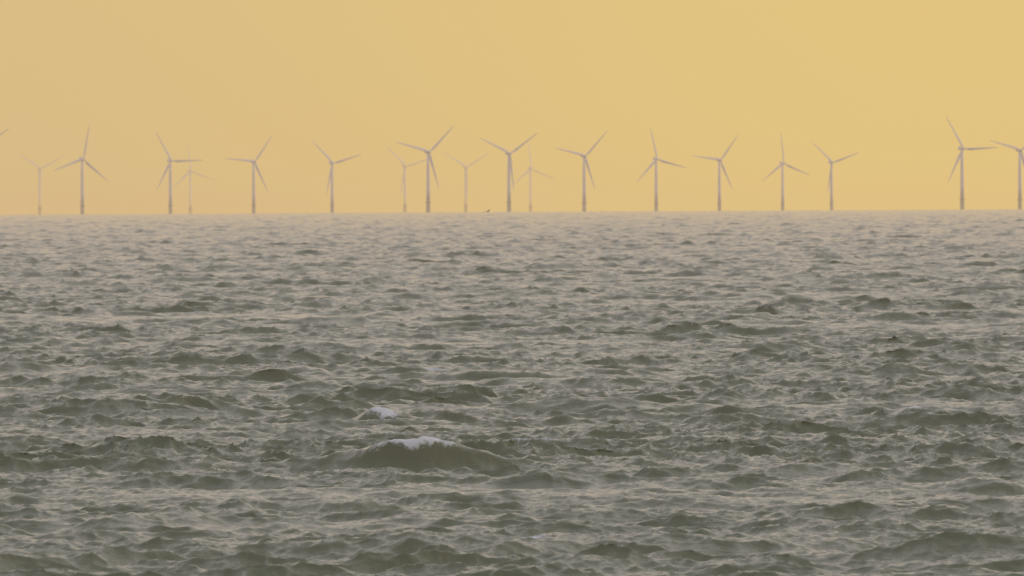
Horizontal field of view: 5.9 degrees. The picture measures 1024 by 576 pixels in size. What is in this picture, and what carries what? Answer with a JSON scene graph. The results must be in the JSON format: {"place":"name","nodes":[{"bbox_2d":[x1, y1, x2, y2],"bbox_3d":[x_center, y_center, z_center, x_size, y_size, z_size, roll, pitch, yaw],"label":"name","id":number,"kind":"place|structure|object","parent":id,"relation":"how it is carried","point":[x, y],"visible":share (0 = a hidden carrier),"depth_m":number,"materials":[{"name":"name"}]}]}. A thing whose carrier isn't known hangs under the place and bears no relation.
{"place":"outdoors","nodes":[
{"label":"outdoors","id":0,"kind":"place"},
{"bbox_2d":[0,209,1023,575],"bbox_3d":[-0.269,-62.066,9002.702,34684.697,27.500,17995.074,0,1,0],"label":"sea","id":1,"kind":"structure","parent":0,"point":[714,393],"depth_m":482.09,"materials":[{"name":"liquid"}]},
{"bbox_2d":[19,154,65,214],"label":"wind turbine","id":2,"kind":"object","parent":1,"relation":"in","point":[39,195],"visible":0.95,"depth_m":18449.30,"materials":[{"name":"paint"}]},
{"bbox_2d":[54,128,108,213],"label":"wind turbine","id":3,"kind":"object","parent":1,"relation":"in","point":[82,205],"visible":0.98,"depth_m":15777.52,"materials":[{"name":"paint"}]},
{"bbox_2d":[156,133,200,213],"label":"wind turbine","id":4,"kind":"object","parent":1,"relation":"in","point":[170,160],"visible":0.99,"depth_m":16322.46,"materials":[{"name":"paint"}]},
{"bbox_2d":[172,144,215,213],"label":"wind turbine","id":5,"kind":"object","parent":1,"relation":"in","point":[190,208],"visible":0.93,"depth_m":19542.90,"materials":[{"name":"paint"}]},
{"bbox_2d":[224,136,271,213],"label":"wind turbine","id":6,"kind":"object","parent":1,"relation":"in","point":[254,165],"visible":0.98,"depth_m":16666.53,"materials":[{"name":"paint"}]},
{"bbox_2d":[313,142,361,212],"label":"wind turbine","id":7,"kind":"object","parent":1,"relation":"in","point":[332,205],"visible":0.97,"depth_m":17242.40,"materials":[{"name":"paint"}]},
{"bbox_2d":[386,146,432,212],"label":"wind turbine","id":8,"kind":"object","parent":1,"relation":"in","point":[404,180],"visible":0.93,"depth_m":18338.72,"materials":[{"name":"paint"}]},
{"bbox_2d":[397,126,453,211],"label":"wind turbine","id":9,"kind":"object","parent":1,"relation":"in","point":[429,157],"visible":0.98,"depth_m":14537.21,"materials":[{"name":"paint"}]},
{"bbox_2d":[444,152,489,211],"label":"wind turbine","id":10,"kind":"object","parent":1,"relation":"in","point":[465,189],"visible":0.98,"depth_m":18705.76,"materials":[{"name":"paint"}]},
{"bbox_2d":[480,133,536,211],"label":"wind turbine","id":11,"kind":"object","parent":1,"relation":"in","point":[509,167],"visible":0.97,"depth_m":14999.86,"materials":[{"name":"paint"}]},
{"bbox_2d":[512,141,553,211],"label":"wind turbine","id":12,"kind":"object","parent":1,"relation":"in","point":[530,206],"visible":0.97,"depth_m":19364.27,"materials":[{"name":"paint"}]},
{"bbox_2d":[556,130,607,211],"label":"wind turbine","id":13,"kind":"object","parent":1,"relation":"in","point":[584,202],"visible":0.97,"depth_m":15676.50,"materials":[{"name":"paint"}]},
{"bbox_2d":[636,128,685,210],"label":"wind turbine","id":14,"kind":"object","parent":1,"relation":"in","point":[656,186],"visible":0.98,"depth_m":16614.77,"materials":[{"name":"paint"}]},
{"bbox_2d":[694,134,738,210],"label":"wind turbine","id":15,"kind":"object","parent":1,"relation":"in","point":[719,184],"visible":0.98,"depth_m":16931.27,"materials":[{"name":"paint"}]},
{"bbox_2d":[763,136,808,210],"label":"wind turbine","id":16,"kind":"object","parent":1,"relation":"in","point":[781,163],"visible":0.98,"depth_m":17975.93,"materials":[{"name":"paint"}]},
{"bbox_2d":[812,142,858,209],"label":"wind turbine","id":17,"kind":"object","parent":1,"relation":"in","point":[831,162],"visible":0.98,"depth_m":17809.46,"materials":[{"name":"paint"}]},
{"bbox_2d":[946,117,997,208],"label":"wind turbine","id":18,"kind":"object","parent":1,"relation":"in","point":[962,148],"visible":0.98,"depth_m":14460.13,"materials":[{"name":"paint"}]},
{"bbox_2d":[990,140,1023,208],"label":"wind turbine","id":19,"kind":"object","parent":1,"relation":"in","point":[1020,157],"visible":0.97,"depth_m":14885.17,"materials":[{"name":"paint"}]},
{"bbox_2d":[0,0,1023,214],"label":"sky","id":20,"kind":"structure","parent":0,"point":[879,80],"materials":[{"name":"yellow"}]}
]}

